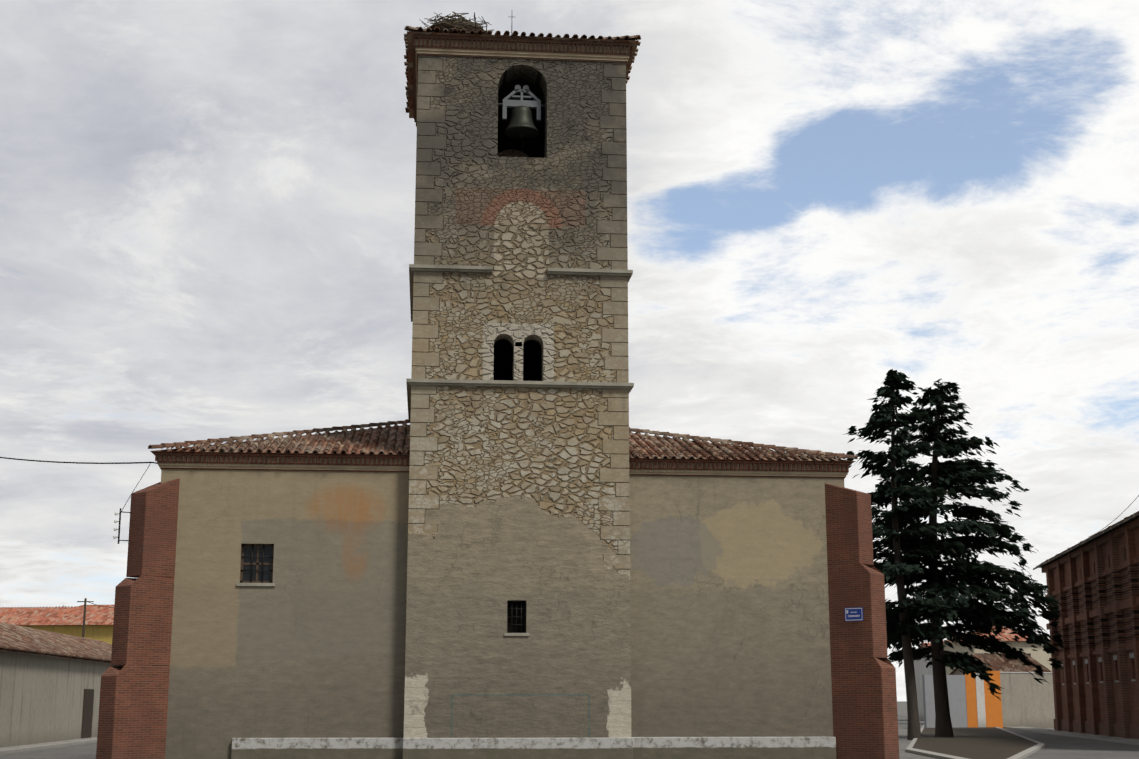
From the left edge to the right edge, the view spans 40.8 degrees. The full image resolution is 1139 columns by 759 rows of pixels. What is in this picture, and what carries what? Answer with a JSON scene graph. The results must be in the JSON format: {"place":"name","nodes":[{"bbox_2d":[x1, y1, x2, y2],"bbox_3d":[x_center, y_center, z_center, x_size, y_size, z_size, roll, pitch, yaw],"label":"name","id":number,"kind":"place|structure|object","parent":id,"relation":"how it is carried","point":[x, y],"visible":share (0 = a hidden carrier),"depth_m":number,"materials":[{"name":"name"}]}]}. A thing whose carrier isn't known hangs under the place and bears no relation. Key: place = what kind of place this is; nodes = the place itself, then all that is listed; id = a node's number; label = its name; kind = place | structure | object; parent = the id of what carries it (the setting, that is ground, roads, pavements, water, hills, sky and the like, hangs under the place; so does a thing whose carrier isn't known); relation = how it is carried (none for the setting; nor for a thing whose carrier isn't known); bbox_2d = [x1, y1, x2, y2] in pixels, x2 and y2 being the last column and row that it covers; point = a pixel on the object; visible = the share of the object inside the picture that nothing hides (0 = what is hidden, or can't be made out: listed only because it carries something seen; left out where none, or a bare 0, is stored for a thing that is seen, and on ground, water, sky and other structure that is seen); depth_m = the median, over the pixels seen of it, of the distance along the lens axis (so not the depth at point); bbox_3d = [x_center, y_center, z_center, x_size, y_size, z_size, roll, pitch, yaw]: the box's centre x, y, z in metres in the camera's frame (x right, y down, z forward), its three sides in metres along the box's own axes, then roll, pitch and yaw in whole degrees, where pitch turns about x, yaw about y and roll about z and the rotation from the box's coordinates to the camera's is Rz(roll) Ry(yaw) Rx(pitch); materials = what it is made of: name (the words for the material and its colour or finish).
{"place":"outdoors","nodes":[
{"label":"outdoors","id":0,"kind":"place"},
{"bbox_2d":[0,606,75,623],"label":"tiled roof","id":1,"kind":"structure","parent":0,"point":[10,615],"depth_m":134.87,"materials":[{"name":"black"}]},
{"bbox_2d":[0,715,1138,758],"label":"street","id":2,"kind":"structure","parent":0,"point":[1061,747],"depth_m":67.95,"materials":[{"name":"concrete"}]},
{"bbox_2d":[906,725,1045,758],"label":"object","id":3,"kind":"object","parent":2,"relation":"on","point":[982,743],"visible":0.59,"depth_m":73.07,"materials":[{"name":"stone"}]},
{"bbox_2d":[0,726,1138,753],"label":"road","id":4,"kind":"structure","parent":0,"point":[14,749],"depth_m":80.33,"materials":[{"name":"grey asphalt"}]},
{"bbox_2d":[0,0,1138,700],"label":"sky","id":5,"kind":"structure","parent":0,"point":[207,207],"materials":[{"name":"white"}]},
{"bbox_2d":[897,701,1053,758],"bbox_3d":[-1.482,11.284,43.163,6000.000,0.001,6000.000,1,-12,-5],"label":"ground","id":6,"kind":"structure","parent":0,"point":[904,742],"depth_m":82.94,"materials":[{"name":"concrete"}]},
{"bbox_2d":[0,622,113,747],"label":"shed","id":7,"kind":"structure","parent":6,"relation":"on","point":[50,683],"depth_m":77.17,"materials":[{"name":"paint"}]},
{"bbox_2d":[8,605,113,644],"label":"yellow house","id":8,"kind":"structure","parent":6,"relation":"on","point":[99,620],"depth_m":117.78,"materials":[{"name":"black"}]},
{"bbox_2d":[63,598,113,637],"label":"pole and antennas","id":9,"kind":"object","parent":6,"relation":"on","point":[84,618],"visible":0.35,"depth_m":113.06,"materials":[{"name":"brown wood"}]},
{"bbox_2d":[96,478,179,758],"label":"buttress","id":10,"kind":"structure","parent":6,"relation":"on","point":[133,705],"depth_m":42.47,"materials":[{"name":"brick"}]},
{"bbox_2d":[113,508,130,543],"bbox_3d":[-12.617,4.144,43.221,0.498,1.000,0.078,6,-13,-28],"label":"insulator rack","id":11,"kind":"object","parent":10,"relation":"attached to","point":[115,529],"visible":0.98,"depth_m":43.14,"materials":[{"name":"metal"}]},
{"bbox_2d":[161,469,843,758],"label":"nave walls","id":12,"kind":"structure","parent":6,"relation":"on","point":[729,615],"depth_m":44.09,"materials":[{"name":"beige paint"}]},
{"bbox_2d":[0,457,157,509],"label":"overhead cable","id":13,"kind":"object","parent":12,"relation":"attached to","point":[87,463],"visible":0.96,"depth_m":46.30,"materials":[{"name":"black plastic"}]},
{"bbox_2d":[240,544,273,582],"bbox_3d":[-8.954,5.291,43.916,0.930,1.120,0.080,1,-12,-5],"label":"window frame","id":14,"kind":"object","parent":12,"relation":"in","point":[257,563],"visible":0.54,"depth_m":43.89,"materials":[{"name":"brown wood"}]},
{"bbox_2d":[243,547,271,580],"bbox_3d":[-8.953,5.290,43.911,0.930,1.120,0.010,1,-12,-5],"label":"window pane","id":15,"kind":"structure","parent":14,"relation":"in","point":[266,574],"depth_m":43.91,"materials":[{"name":"black glass"}]},
{"bbox_2d":[241,544,273,582],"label":"window bars","id":16,"kind":"object","parent":12,"relation":"attached to","point":[251,570],"visible":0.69,"depth_m":43.83,"materials":[{"name":"brown metal"}]},
{"bbox_2d":[236,583,528,635],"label":"window sills","id":17,"kind":"structure","parent":12,"relation":"attached to","point":[273,584],"depth_m":43.51,"materials":[{"name":"stone"}]},
{"bbox_2d":[154,452,851,477],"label":"cornice","id":18,"kind":"structure","parent":12,"relation":"attached to","point":[390,463],"depth_m":44.54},
{"bbox_2d":[148,419,857,462],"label":"tiled roof","id":19,"kind":"structure","parent":18,"relation":"on","point":[388,439],"depth_m":46.28,"materials":[{"name":"brown tile"}]},
{"bbox_2d":[404,55,630,737],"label":"bell tower","id":20,"kind":"structure","parent":6,"relation":"on","point":[519,493],"depth_m":44.82,"materials":[{"name":"beige stone"}]},
{"bbox_2d":[508,601,524,632],"bbox_3d":[-1.528,6.845,44.043,0.700,1.050,0.030,1,-12,-5],"label":"window grille","id":21,"kind":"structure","parent":20,"relation":"in","point":[512,604],"depth_m":44.03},
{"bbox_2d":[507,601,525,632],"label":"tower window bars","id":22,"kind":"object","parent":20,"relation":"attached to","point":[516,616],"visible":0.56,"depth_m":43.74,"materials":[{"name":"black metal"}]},
{"bbox_2d":[406,264,633,421],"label":"tower string courses","id":23,"kind":"object","parent":20,"relation":"attached to","point":[510,383],"visible":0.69,"depth_m":45.19,"materials":[{"name":"grey stone"}]},
{"bbox_2d":[498,85,545,120],"bbox_3d":[-1.475,-8.544,47.238,1.600,1.125,0.140,1,-12,-5],"label":"bell yoke","id":24,"kind":"object","parent":20,"relation":"in","point":[530,104],"visible":0.94,"depth_m":47.19,"materials":[{"name":"grey metal"}]},
{"bbox_2d":[504,106,538,156],"bbox_3d":[-1.475,-7.602,47.041,1.071,1.841,1.071,1,-12,-5],"label":"bell","id":25,"kind":"object","parent":24,"relation":"hanging from","point":[521,126],"visible":0.98,"depth_m":46.87,"materials":[{"name":"grey metal"}]},
{"bbox_2d":[412,34,632,125],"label":"tower cornice","id":26,"kind":"structure","parent":20,"relation":"attached to","point":[516,48],"depth_m":47.05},
{"bbox_2d":[404,26,640,117],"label":"tower roof","id":27,"kind":"structure","parent":26,"relation":"on","point":[408,57],"depth_m":47.22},
{"bbox_2d":[420,11,493,33],"bbox_3d":[-3.565,-10.826,47.967,2.458,0.994,2.565,1,-12,-5],"label":"stork nest","id":28,"kind":"object","parent":27,"relation":"on","point":[459,24],"visible":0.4,"depth_m":47.11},
{"bbox_2d":[231,737,835,758],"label":"stone bench","id":29,"kind":"object","parent":6,"relation":"on","point":[583,748],"visible":0.9,"depth_m":42.82,"materials":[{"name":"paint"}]},
{"bbox_2d":[825,483,898,758],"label":"buttress","id":30,"kind":"structure","parent":6,"relation":"on","point":[864,704],"depth_m":44.33,"materials":[{"name":"brick"}]},
{"bbox_2d":[844,607,862,620],"bbox_3d":[8.255,6.814,44.408,0.600,0.390,0.012,-10,-15,39],"label":"street name plaque","id":31,"kind":"object","parent":30,"relation":"attached to","point":[854,614],"visible":0.93,"depth_m":44.40,"materials":[{"name":"blue metal"}]},
{"bbox_2d":[843,369,965,739],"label":"cedar tree","id":32,"kind":"object","parent":6,"relation":"on","point":[910,570],"depth_m":87.89,"materials":[{"name":"green plant"}]},
{"bbox_2d":[913,642,932,719],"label":"pale house","id":33,"kind":"structure","parent":6,"relation":"on","point":[920,669],"depth_m":170.04,"materials":[{"name":"white paint"}]},
{"bbox_2d":[872,378,1066,736],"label":"cedar tree","id":34,"kind":"object","parent":6,"relation":"on","point":[968,613],"depth_m":89.59,"materials":[{"name":"green plant"}]},
{"bbox_2d":[922,671,1054,727],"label":"wall","id":35,"kind":"structure","parent":6,"relation":"on","point":[1027,698],"depth_m":122.23,"materials":[{"name":"beige paint"}]},
{"bbox_2d":[943,623,1051,674],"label":"cream house","id":36,"kind":"structure","parent":6,"relation":"on","point":[1040,656],"depth_m":136.78,"materials":[{"name":"beige paint"}]},
{"bbox_2d":[949,653,1051,674],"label":"tiled roof","id":37,"kind":"structure","parent":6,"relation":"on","point":[997,662],"depth_m":125.54,"materials":[{"name":"tile"}]},
{"bbox_2d":[1033,511,1138,738],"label":"brick building","id":38,"kind":"structure","parent":6,"relation":"on","point":[1092,583],"depth_m":91.99,"materials":[{"name":"brick"}]},
{"bbox_2d":[1089,495,1138,536],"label":"overhead cable","id":39,"kind":"object","parent":38,"relation":"attached to","point":[1116,518],"visible":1,"depth_m":77.63,"materials":[{"name":"metal"}]}
]}

